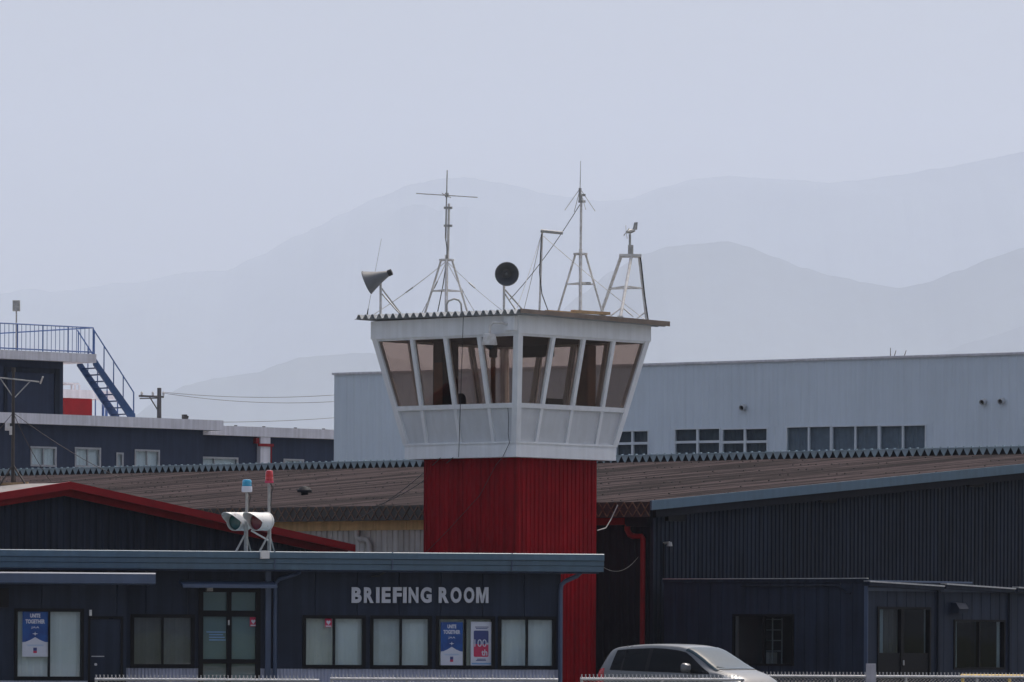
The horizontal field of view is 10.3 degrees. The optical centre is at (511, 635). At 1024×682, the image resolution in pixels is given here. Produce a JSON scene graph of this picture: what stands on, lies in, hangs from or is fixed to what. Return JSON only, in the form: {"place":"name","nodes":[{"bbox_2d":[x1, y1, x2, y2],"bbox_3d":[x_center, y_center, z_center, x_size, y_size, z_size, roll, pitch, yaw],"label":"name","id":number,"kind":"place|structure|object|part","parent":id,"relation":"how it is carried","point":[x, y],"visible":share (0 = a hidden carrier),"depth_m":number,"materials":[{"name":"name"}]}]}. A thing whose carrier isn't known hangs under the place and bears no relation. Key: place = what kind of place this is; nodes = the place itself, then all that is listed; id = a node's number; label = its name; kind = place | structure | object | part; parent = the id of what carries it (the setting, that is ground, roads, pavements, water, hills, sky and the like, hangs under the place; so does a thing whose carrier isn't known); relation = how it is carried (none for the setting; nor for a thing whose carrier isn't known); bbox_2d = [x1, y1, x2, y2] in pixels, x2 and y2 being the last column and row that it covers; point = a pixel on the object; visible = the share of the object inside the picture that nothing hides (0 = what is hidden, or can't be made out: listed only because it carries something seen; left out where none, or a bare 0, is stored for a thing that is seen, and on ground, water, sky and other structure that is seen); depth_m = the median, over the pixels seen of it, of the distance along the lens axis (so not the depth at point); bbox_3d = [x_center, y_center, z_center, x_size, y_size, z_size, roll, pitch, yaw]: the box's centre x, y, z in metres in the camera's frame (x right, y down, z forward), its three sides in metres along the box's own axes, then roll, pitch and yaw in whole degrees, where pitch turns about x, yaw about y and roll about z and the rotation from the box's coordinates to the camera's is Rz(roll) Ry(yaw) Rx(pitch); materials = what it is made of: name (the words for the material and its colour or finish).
{"place":"outdoors","nodes":[
{"label":"outdoors","id":0,"kind":"place"},
{"bbox_2d":[77,330,134,416],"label":"steel staircase","id":1,"kind":"structure","parent":0,"point":[120,400],"depth_m":239.64,"materials":[{"name":"blue metal"}]},
{"bbox_2d":[0,322,223,468],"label":"navy building","id":2,"kind":"structure","parent":0,"point":[49,406],"depth_m":237.86,"materials":[{"name":"concrete"}]},
{"bbox_2d":[13,300,19,349],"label":"roof siren","id":3,"kind":"object","parent":2,"relation":"on","point":[16,305],"visible":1,"depth_m":237.35,"materials":[{"name":"grey metal"}]},
{"bbox_2d":[30,446,56,466],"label":"window","id":4,"kind":"structure","parent":2,"relation":"in","point":[49,458],"depth_m":237.04,"materials":[{"name":"white glass"}]},
{"bbox_2d":[75,447,100,466],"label":"window","id":5,"kind":"structure","parent":2,"relation":"in","point":[92,455],"depth_m":238.61,"materials":[{"name":"white glass"}]},
{"bbox_2d":[116,452,123,466],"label":"window","id":6,"kind":"structure","parent":2,"relation":"in","point":[119,456],"depth_m":239.72,"materials":[{"name":"white glass"}]},
{"bbox_2d":[134,449,159,465],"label":"window","id":7,"kind":"structure","parent":2,"relation":"in","point":[142,457],"depth_m":240.65,"materials":[{"name":"white glass"}]},
{"bbox_2d":[203,425,333,464],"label":"wing","id":8,"kind":"structure","parent":2,"relation":"attached to","point":[234,444],"depth_m":245.88,"materials":[{"name":"metal"}]},
{"bbox_2d":[203,456,238,464],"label":"window","id":9,"kind":"structure","parent":8,"relation":"in","point":[206,460],"depth_m":244.59,"materials":[{"name":"white glass"}]},
{"bbox_2d":[283,459,303,462],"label":"window","id":10,"kind":"structure","parent":8,"relation":"in","point":[284,460],"depth_m":247.26,"materials":[{"name":"white glass"}]},
{"bbox_2d":[0,482,355,551],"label":"gable building","id":11,"kind":"structure","parent":0,"point":[65,516],"depth_m":134.81,"materials":[{"name":"blue"}]},
{"bbox_2d":[1,482,27,484],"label":"roof board","id":12,"kind":"object","parent":11,"relation":"on","point":[11,483],"visible":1,"depth_m":134.44,"materials":[{"name":"brown wood"}]},
{"bbox_2d":[0,367,119,484],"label":"roof mast","id":13,"kind":"object","parent":11,"relation":"on","point":[11,430],"visible":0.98,"depth_m":134.57,"materials":[{"name":"metal"}]},
{"bbox_2d":[0,0,1023,293],"label":"sky","id":14,"kind":"structure","parent":0,"point":[141,140],"materials":[{"name":"grey"}]},
{"bbox_2d":[332,352,1023,461],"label":"factory hall","id":15,"kind":"structure","parent":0,"point":[905,402],"depth_m":201.10,"materials":[{"name":"grey"}]},
{"bbox_2d":[616,430,648,454],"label":"window","id":16,"kind":"structure","parent":15,"relation":"in","point":[632,442],"depth_m":204.94,"materials":[{"name":"grey glass"}]},
{"bbox_2d":[674,428,720,453],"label":"window","id":17,"kind":"structure","parent":15,"relation":"in","point":[686,440],"depth_m":203.25,"materials":[{"name":"grey glass"}]},
{"bbox_2d":[721,428,767,452],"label":"window","id":18,"kind":"structure","parent":15,"relation":"in","point":[733,440],"depth_m":202.06,"materials":[{"name":"grey glass"}]},
{"bbox_2d":[786,425,830,450],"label":"window","id":19,"kind":"structure","parent":15,"relation":"in","point":[799,438],"depth_m":200.39,"materials":[{"name":"grey glass"}]},
{"bbox_2d":[831,425,878,449],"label":"window","id":20,"kind":"structure","parent":15,"relation":"in","point":[844,437],"depth_m":199.22,"materials":[{"name":"grey glass"}]},
{"bbox_2d":[879,424,925,448],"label":"window","id":21,"kind":"structure","parent":15,"relation":"in","point":[909,435],"depth_m":198.05,"materials":[{"name":"grey glass"}]},
{"label":"road","id":22,"kind":"structure","parent":0,"visible":0},
{"bbox_2d":[0,572,155,681],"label":"entrance annex","id":23,"kind":"object","parent":22,"relation":"on","point":[86,639],"visible":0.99,"depth_m":120.37,"materials":[{"name":"blue"}]},
{"bbox_2d":[22,612,47,656],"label":"poster","id":24,"kind":"object","parent":23,"relation":"attached to","point":[34,634],"visible":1,"depth_m":120.22,"materials":[{"name":"blue paper"}]},
{"bbox_2d":[14,608,83,679],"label":"window","id":25,"kind":"structure","parent":23,"relation":"in","point":[65,659],"depth_m":120.39,"materials":[{"name":"grey glass"}]},
{"bbox_2d":[88,616,122,681],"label":"door","id":26,"kind":"structure","parent":23,"relation":"in","point":[105,636],"depth_m":120.51,"materials":[{"name":"metal"}]},
{"bbox_2d":[139,388,164,417],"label":"utility pole","id":27,"kind":"object","parent":22,"relation":"on","point":[158,397],"visible":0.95,"depth_m":261.94,"materials":[{"name":"concrete"}]},
{"bbox_2d":[165,392,329,397],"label":"power line","id":28,"kind":"object","parent":27,"relation":"attached to","point":[254,397],"visible":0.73,"depth_m":264.27,"materials":[{"name":"metal"}]},
{"bbox_2d":[165,393,333,402],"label":"power line","id":29,"kind":"object","parent":27,"relation":"attached to","point":[244,401],"visible":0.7,"depth_m":263.87,"materials":[{"name":"metal"}]},
{"bbox_2d":[253,418,326,421],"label":"power line","id":30,"kind":"object","parent":27,"relation":"attached to","point":[286,420],"visible":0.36,"depth_m":263.58,"materials":[{"name":"metal"}]},
{"bbox_2d":[95,675,318,681],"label":"chain link fence","id":31,"kind":"object","parent":22,"relation":"on","point":[169,679],"visible":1,"depth_m":116.17,"materials":[{"name":"metal"}]},
{"bbox_2d":[0,549,603,681],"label":"briefing room","id":32,"kind":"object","parent":22,"relation":"on","point":[189,613],"visible":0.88,"depth_m":122.81,"materials":[{"name":"blue"}]},
{"bbox_2d":[130,614,194,667],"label":"window","id":33,"kind":"structure","parent":32,"relation":"in","point":[157,640],"depth_m":122.32,"materials":[{"name":"grey glass"}]},
{"bbox_2d":[198,588,260,681],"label":"entrance door","id":34,"kind":"structure","parent":32,"relation":"in","point":[228,644],"depth_m":122.55,"materials":[{"name":"grey glass"}]},
{"bbox_2d":[242,479,251,511],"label":"beacon lamp","id":35,"kind":"object","parent":32,"relation":"on","point":[247,486],"visible":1,"depth_m":122.94,"materials":[{"name":"blue plastic"}]},
{"bbox_2d":[221,512,274,550],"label":"signal light","id":36,"kind":"object","parent":32,"relation":"on","point":[245,522],"visible":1,"depth_m":122.86,"materials":[{"name":"white metal"}]},
{"bbox_2d":[250,617,255,625],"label":"sticker","id":37,"kind":"object","parent":32,"relation":"attached to","point":[252,621],"visible":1,"depth_m":122.63,"materials":[{"name":"red paper"}]},
{"bbox_2d":[265,470,273,512],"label":"beacon lamp","id":38,"kind":"object","parent":32,"relation":"on","point":[269,477],"visible":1,"depth_m":123.06,"materials":[{"name":"red plastic"}]},
{"bbox_2d":[325,619,331,626],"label":"sticker","id":39,"kind":"object","parent":32,"relation":"attached to","point":[328,622],"visible":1,"depth_m":122.93,"materials":[{"name":"red paper"}]},
{"bbox_2d":[302,615,365,667],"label":"window","id":40,"kind":"structure","parent":32,"relation":"in","point":[343,644],"depth_m":123.03,"materials":[{"name":"grey glass"}]},
{"bbox_2d":[370,615,431,668],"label":"window","id":41,"kind":"structure","parent":32,"relation":"in","point":[396,642],"depth_m":123.33,"materials":[{"name":"white glass"}]},
{"bbox_2d":[351,587,488,602],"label":"wall sign","id":42,"kind":"object","parent":32,"relation":"attached to","point":[441,595],"visible":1,"depth_m":123.21,"materials":[{"name":"grey metal"}]},
{"bbox_2d":[440,622,462,664],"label":"poster","id":43,"kind":"object","parent":32,"relation":"attached to","point":[451,643],"visible":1,"depth_m":123.45,"materials":[{"name":"blue paper"}]},
{"bbox_2d":[435,616,494,668],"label":"window","id":44,"kind":"structure","parent":32,"relation":"in","point":[466,620],"depth_m":123.55,"materials":[{"name":"black glass"}]},
{"bbox_2d":[471,622,490,665],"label":"poster","id":45,"kind":"object","parent":32,"relation":"attached to","point":[480,643],"visible":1,"depth_m":123.60,"materials":[{"name":"white paper"}]},
{"bbox_2d":[498,616,555,668],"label":"window","id":46,"kind":"structure","parent":32,"relation":"in","point":[524,642],"depth_m":123.85,"materials":[{"name":"white glass"}]},
{"bbox_2d":[330,674,557,681],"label":"chain link fence","id":47,"kind":"object","parent":22,"relation":"on","point":[485,679],"visible":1,"depth_m":116.70,"materials":[{"name":"metal"}]},
{"bbox_2d":[0,445,1023,676],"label":"hangar","id":48,"kind":"structure","parent":22,"relation":"on","point":[955,513],"depth_m":144.09,"materials":[{"name":"metal"}]},
{"bbox_2d":[355,308,669,681],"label":"control tower","id":49,"kind":"structure","parent":22,"relation":"on","point":[538,494],"depth_m":134.25,"materials":[{"name":"red"}]},
{"bbox_2d":[361,269,400,313],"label":"horn speaker","id":50,"kind":"object","parent":49,"relation":"on","point":[373,281],"visible":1,"depth_m":134.74},
{"bbox_2d":[352,458,439,521],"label":"cable","id":51,"kind":"object","parent":49,"relation":"attached to","point":[395,495],"visible":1,"depth_m":138.21,"materials":[{"name":"black plastic"}]},
{"bbox_2d":[376,457,452,505],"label":"cable","id":52,"kind":"object","parent":49,"relation":"attached to","point":[411,488],"visible":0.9,"depth_m":138.66,"materials":[{"name":"black plastic"}]},
{"bbox_2d":[375,170,500,313],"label":"antenna mast","id":53,"kind":"object","parent":49,"relation":"on","point":[447,226],"visible":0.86,"depth_m":135.27,"materials":[{"name":"grey metal"}]},
{"bbox_2d":[433,341,457,404],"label":"stair enclosure","id":54,"kind":"object","parent":49,"relation":"in","point":[441,392],"visible":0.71,"depth_m":135.70,"materials":[{"name":"brown wood"}]},
{"bbox_2d":[434,362,442,404],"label":"door","id":55,"kind":"structure","parent":54,"relation":"in","point":[438,367],"depth_m":135.69,"materials":[{"name":"brown wood"}]},
{"bbox_2d":[445,298,461,311],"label":"vent pipe","id":56,"kind":"object","parent":49,"relation":"on","point":[448,301],"visible":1,"depth_m":133.98,"materials":[{"name":"grey metal"}]},
{"bbox_2d":[458,317,463,456],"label":"cable","id":57,"kind":"object","parent":49,"relation":"attached to","point":[460,392],"visible":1,"depth_m":133.17,"materials":[{"name":"black plastic"}]},
{"bbox_2d":[458,393,465,403],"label":"office chair","id":58,"kind":"object","parent":49,"relation":"on","point":[463,399],"visible":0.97,"depth_m":134.60,"materials":[{"name":"black plastic"}]},
{"bbox_2d":[438,413,509,539],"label":"cable","id":59,"kind":"object","parent":49,"relation":"attached to","point":[488,478],"visible":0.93,"depth_m":133.68,"materials":[{"name":"black plastic"}]},
{"bbox_2d":[489,345,496,402],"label":"signal lamp","id":60,"kind":"object","parent":49,"relation":"hanging from","point":[493,353],"visible":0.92,"depth_m":133.14,"materials":[{"name":"black metal"}]},
{"bbox_2d":[482,316,517,348],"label":"security camera","id":61,"kind":"object","parent":49,"relation":"attached to","point":[489,341],"visible":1,"depth_m":131.92,"materials":[{"name":"white paint"}]},
{"bbox_2d":[495,262,521,309],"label":"horn speaker","id":62,"kind":"object","parent":49,"relation":"on","point":[506,273],"visible":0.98,"depth_m":133.08},
{"bbox_2d":[523,345,553,357],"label":"monitor","id":63,"kind":"object","parent":49,"relation":"attached to","point":[535,351],"visible":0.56,"depth_m":137.45,"materials":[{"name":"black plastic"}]},
{"bbox_2d":[545,398,562,404],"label":"console desk","id":64,"kind":"object","parent":49,"relation":"in","point":[554,401],"visible":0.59,"depth_m":134.91,"materials":[{"name":"brown wood"}]},
{"bbox_2d":[510,161,602,311],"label":"antenna mast","id":65,"kind":"object","parent":49,"relation":"on","point":[580,283],"visible":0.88,"depth_m":134.97,"materials":[{"name":"grey metal"}]},
{"bbox_2d":[545,310,575,312],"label":"roof plank","id":66,"kind":"object","parent":49,"relation":"on","point":[561,311],"visible":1,"depth_m":133.22,"materials":[{"name":"brown wood"}]},
{"bbox_2d":[516,229,643,318],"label":"antenna post","id":67,"kind":"object","parent":49,"relation":"on","point":[541,254],"visible":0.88,"depth_m":134.18,"materials":[{"name":"grey metal"}]},
{"bbox_2d":[577,345,595,406],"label":"wooden cabinet","id":68,"kind":"object","parent":49,"relation":"in","point":[586,394],"visible":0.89,"depth_m":135.86,"materials":[{"name":"brown wood"}]},
{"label":"door","id":69,"kind":"part","parent":68,"relation":"part of","materials":[{"name":"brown wood"}]},
{"bbox_2d":[571,310,609,315],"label":"roof plank","id":70,"kind":"object","parent":49,"relation":"on","point":[592,312],"visible":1,"depth_m":133.83,"materials":[{"name":"brown wood"}]},
{"bbox_2d":[597,505,617,530],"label":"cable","id":71,"kind":"object","parent":49,"relation":"attached to","point":[610,519],"visible":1,"depth_m":136.15,"materials":[{"name":"grey rubber"}]},
{"bbox_2d":[600,222,648,319],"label":"anemometer","id":72,"kind":"object","parent":49,"relation":"on","point":[630,255],"visible":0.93,"depth_m":135.18,"materials":[{"name":"grey metal"}]},
{"bbox_2d":[580,674,743,681],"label":"chain link fence","id":73,"kind":"object","parent":22,"relation":"on","point":[664,679],"visible":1,"depth_m":113.99,"materials":[{"name":"metal"}]},
{"bbox_2d":[596,644,777,681],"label":"parked car","id":74,"kind":"object","parent":22,"relation":"on","point":[665,660],"visible":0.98,"depth_m":117.52,"materials":[{"name":"silver metal"}]},
{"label":"side window","id":75,"kind":"part","parent":74,"relation":"part of","materials":[{"name":"black glass"}]},
{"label":"side window","id":76,"kind":"part","parent":74,"relation":"part of","materials":[{"name":"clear glass"}]},
{"bbox_2d":[663,578,1023,681],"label":"prefab office","id":77,"kind":"structure","parent":22,"relation":"on","point":[841,625],"depth_m":133.98,"materials":[{"name":"blue"}]},
{"bbox_2d":[732,614,793,665],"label":"window","id":78,"kind":"structure","parent":77,"relation":"in","point":[733,615],"depth_m":133.88,"materials":[{"name":"grey glass"}]},
{"bbox_2d":[766,618,782,663],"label":"storage rack","id":79,"kind":"object","parent":77,"relation":"on","point":[771,657],"visible":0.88,"depth_m":135.15,"materials":[{"name":"metal"}]},
{"bbox_2d":[877,607,931,681],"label":"double door","id":80,"kind":"structure","parent":77,"relation":"in","point":[891,657],"depth_m":132.74,"materials":[{"name":"grey glass"}]},
{"bbox_2d":[953,619,1005,669],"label":"window","id":81,"kind":"structure","parent":77,"relation":"in","point":[1000,624],"depth_m":135.09,"materials":[{"name":"grey glass"}]},
{"bbox_2d":[866,664,875,681],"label":"marker post","id":82,"kind":"object","parent":22,"relation":"on","point":[870,672],"visible":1,"depth_m":120.40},
{"bbox_2d":[763,672,1023,681],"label":"chain link fence","id":83,"kind":"object","parent":22,"relation":"on","point":[847,676],"visible":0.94,"depth_m":122.15,"materials":[{"name":"metal"}]},
{"bbox_2d":[960,674,1023,681],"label":"yellow barrier","id":84,"kind":"object","parent":22,"relation":"on","point":[962,679],"visible":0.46,"depth_m":125.12,"materials":[{"name":"paint"}]},
{"label":"ground","id":85,"kind":"structure","parent":0,"visible":0},
{"bbox_2d":[0,152,1023,416],"bbox_3d":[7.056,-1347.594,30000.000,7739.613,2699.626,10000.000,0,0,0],"label":"mountain","id":86,"kind":"structure","parent":85,"relation":"on","point":[308,294],"depth_m":29090.10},
{"bbox_2d":[135,326,1023,429],"bbox_3d":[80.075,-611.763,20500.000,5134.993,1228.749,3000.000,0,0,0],"label":"mountain","id":87,"kind":"structure","parent":85,"relation":"on","point":[289,384],"depth_m":20366.38,"materials":[{"name":"grey"}]},
{"bbox_2d":[465,241,1023,368],"bbox_3d":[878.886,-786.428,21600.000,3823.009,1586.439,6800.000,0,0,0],"label":"mountain","id":88,"kind":"structure","parent":85,"relation":"on","point":[723,301],"depth_m":21333.06,"materials":[{"name":"grey"}]}
]}

